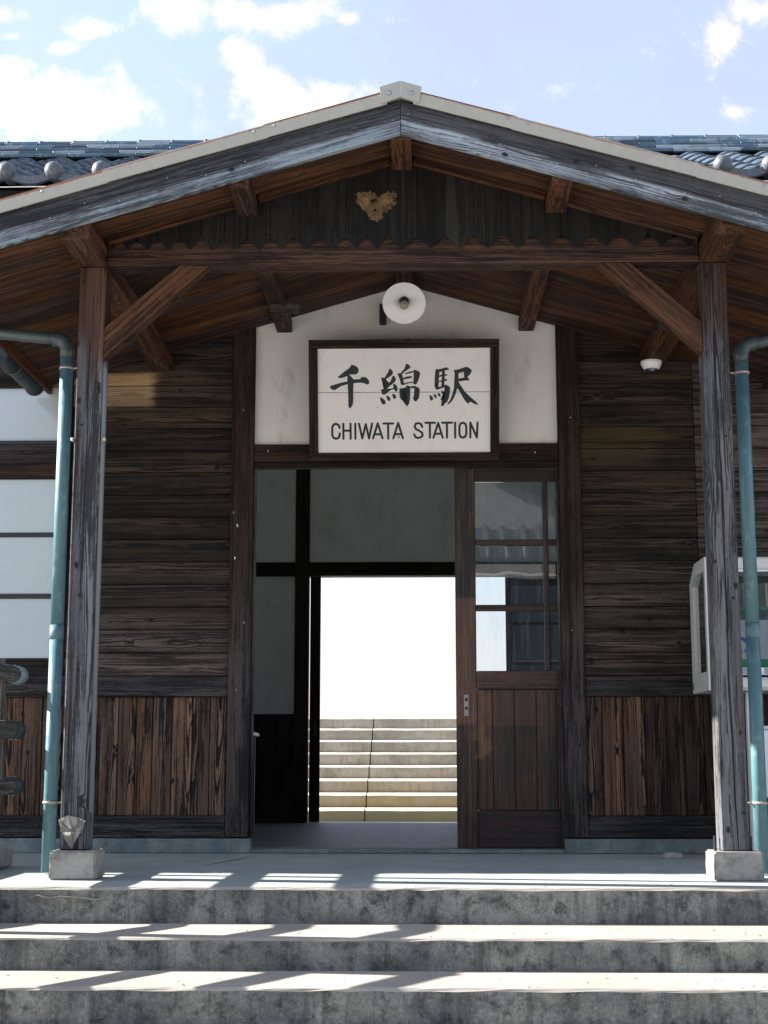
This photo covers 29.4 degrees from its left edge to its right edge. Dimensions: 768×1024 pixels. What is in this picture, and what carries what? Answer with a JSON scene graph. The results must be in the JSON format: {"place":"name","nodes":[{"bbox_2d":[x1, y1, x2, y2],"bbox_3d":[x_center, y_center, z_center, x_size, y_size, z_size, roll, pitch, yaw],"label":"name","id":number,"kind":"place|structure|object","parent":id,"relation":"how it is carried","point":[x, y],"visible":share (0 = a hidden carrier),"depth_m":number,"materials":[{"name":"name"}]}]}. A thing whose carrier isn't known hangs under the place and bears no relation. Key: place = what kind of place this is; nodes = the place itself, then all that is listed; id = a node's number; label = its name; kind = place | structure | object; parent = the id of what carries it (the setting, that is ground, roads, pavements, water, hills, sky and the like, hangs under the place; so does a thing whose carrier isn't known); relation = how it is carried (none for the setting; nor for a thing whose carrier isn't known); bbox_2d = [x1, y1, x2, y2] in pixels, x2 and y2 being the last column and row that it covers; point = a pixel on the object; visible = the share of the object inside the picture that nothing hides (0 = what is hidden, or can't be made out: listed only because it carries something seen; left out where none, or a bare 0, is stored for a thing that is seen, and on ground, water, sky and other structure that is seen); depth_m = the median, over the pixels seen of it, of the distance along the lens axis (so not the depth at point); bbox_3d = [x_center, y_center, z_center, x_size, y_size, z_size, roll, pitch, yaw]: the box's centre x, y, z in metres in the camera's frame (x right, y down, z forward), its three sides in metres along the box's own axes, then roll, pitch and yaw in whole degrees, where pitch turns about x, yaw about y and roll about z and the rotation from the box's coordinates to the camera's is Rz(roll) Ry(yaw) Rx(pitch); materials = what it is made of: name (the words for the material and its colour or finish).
{"place":"outdoors","nodes":[
{"label":"outdoors","id":0,"kind":"place"},
{"bbox_2d":[252,732,258,835],"bbox_3d":[-1.242,1.846,9.903,0.715,0.706,0.700,0,-10,1],"label":"side table","id":1,"kind":"object","parent":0,"point":[256,734],"visible":0.12,"depth_m":10.19,"materials":[{"name":"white wood"}]},
{"bbox_2d":[308,717,456,821],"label":"platform stairs","id":2,"kind":"structure","parent":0,"point":[391,769],"depth_m":16.27,"materials":[{"name":"concrete"}]},
{"bbox_2d":[0,853,767,887],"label":"porch floor","id":3,"kind":"structure","parent":0,"point":[419,870],"depth_m":7.14,"materials":[{"name":"concrete"}]},
{"bbox_2d":[0,81,767,881],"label":"entrance porch","id":4,"kind":"object","parent":3,"relation":"on","point":[154,261],"visible":1,"depth_m":7.07,"materials":[{"name":"brown wood"}]},
{"bbox_2d":[0,346,43,395],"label":"porch gutter","id":5,"kind":"object","parent":4,"relation":"attached to","point":[18,373],"visible":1,"depth_m":8.49,"materials":[{"name":"metal"}]},
{"bbox_2d":[0,327,76,871],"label":"drainpipe","id":6,"kind":"object","parent":4,"relation":"attached to","point":[63,343],"visible":0.98,"depth_m":7.20,"materials":[{"name":"teal metal"}]},
{"bbox_2d":[270,303,299,313],"bbox_3d":[-0.574,-1.179,8.484,0.170,0.059,0.022,0,-10,1],"label":"wooden tag","id":7,"kind":"object","parent":4,"relation":"hanging from","point":[284,308],"visible":1,"depth_m":8.47,"materials":[{"name":"brown wood"}]},
{"bbox_2d":[356,191,396,221],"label":"mud nest remains","id":8,"kind":"object","parent":4,"relation":"attached to","point":[384,202],"visible":1,"depth_m":7.13,"materials":[{"name":"brown soil"}]},
{"bbox_2d":[641,359,661,374],"bbox_3d":[1.613,-0.870,8.825,0.128,0.080,0.128,0,-10,1],"label":"security camera","id":9,"kind":"object","parent":4,"relation":"attached to","point":[651,366],"visible":1,"depth_m":8.79,"materials":[{"name":"white plastic"}]},
{"bbox_2d":[730,334,767,872],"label":"drainpipe","id":10,"kind":"object","parent":4,"relation":"attached to","point":[745,346],"visible":0.96,"depth_m":7.11,"materials":[{"name":"teal metal"}]},
{"bbox_2d":[0,134,767,853],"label":"station building","id":11,"kind":"structure","parent":3,"relation":"on","point":[234,518],"depth_m":8.90,"materials":[{"name":"brown wood"}]},
{"bbox_2d":[0,367,75,675],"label":"window","id":12,"kind":"structure","parent":11,"relation":"in","point":[28,423],"depth_m":8.95,"materials":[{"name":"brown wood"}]},
{"bbox_2d":[309,577,320,821],"bbox_3d":[-0.591,1.590,12.516,0.090,2.083,0.034,0,-10,1],"label":"far door","id":13,"kind":"structure","parent":11,"relation":"in","point":[315,593],"depth_m":12.50,"materials":[{"name":"brown wood"}]},
{"bbox_2d":[379,282,425,325],"bbox_3d":[0.109,-1.237,8.826,0.255,0.294,0.578,0,-10,-3],"label":"porch lamp","id":14,"kind":"object","parent":11,"relation":"attached to","point":[404,303],"visible":1,"depth_m":8.63,"materials":[{"name":"white metal"}]},
{"bbox_2d":[308,338,498,460],"bbox_3d":[0.122,-0.695,8.880,1.148,0.769,0.275,0,-10,1],"label":"station sign","id":15,"kind":"object","parent":11,"relation":"hanging from","point":[399,399],"visible":1,"depth_m":8.83,"materials":[{"name":"white wood"}]},
{"bbox_2d":[454,469,565,847],"bbox_3d":[0.880,0.858,8.796,0.895,2.271,0.042,0,-10,1],"label":"sliding door","id":16,"kind":"structure","parent":11,"relation":"in","point":[509,791],"depth_m":8.72,"materials":[{"name":"brown wood"}]},
{"bbox_2d":[505,576,558,689],"bbox_3d":[1.470,1.579,12.455,0.848,2.083,0.030,0,-10,1],"label":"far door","id":17,"kind":"structure","parent":11,"relation":"in","point":[525,649],"depth_m":12.56,"materials":[{"name":"grey wood"}]},
{"bbox_2d":[660,852,685,858],"bbox_3d":[1.597,1.897,8.081,0.141,0.035,0.088,0,-10,1],"label":"loose stone","id":18,"kind":"object","parent":3,"relation":"on","point":[671,855],"visible":1,"depth_m":8.05,"materials":[{"name":"stone"}]},
{"bbox_2d":[689,557,767,849],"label":"telephone cabinet","id":19,"kind":"object","parent":3,"relation":"on","point":[699,634],"visible":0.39,"depth_m":8.29,"materials":[{"name":"white paint"}]},
{"bbox_2d":[740,620,767,658],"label":"notice card","id":20,"kind":"object","parent":19,"relation":"on","point":[764,637],"visible":0.38,"depth_m":8.11,"materials":[{"name":"white paper"}]},
{"bbox_2d":[740,607,767,666],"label":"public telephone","id":21,"kind":"object","parent":19,"relation":"in","point":[763,613],"visible":0.02,"depth_m":8.14,"materials":[{"name":"green plastic"}]},
{"bbox_2d":[0,0,767,717],"label":"sky","id":22,"kind":"structure","parent":0,"point":[77,70],"materials":[{"name":"white"}]},
{"bbox_3d":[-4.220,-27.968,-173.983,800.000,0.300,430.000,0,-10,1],"label":"ground","id":23,"kind":"structure","parent":0,"visible":0},
{"bbox_2d":[0,659,28,868],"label":"log fence","id":24,"kind":"object","parent":23,"relation":"on","point":[12,729],"visible":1,"depth_m":7.40,"materials":[{"name":"wood"}]},
{"bbox_2d":[0,887,767,1023],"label":"entrance steps","id":25,"kind":"structure","parent":23,"relation":"on","point":[485,969],"depth_m":5.71,"materials":[{"name":"concrete"}]}
]}

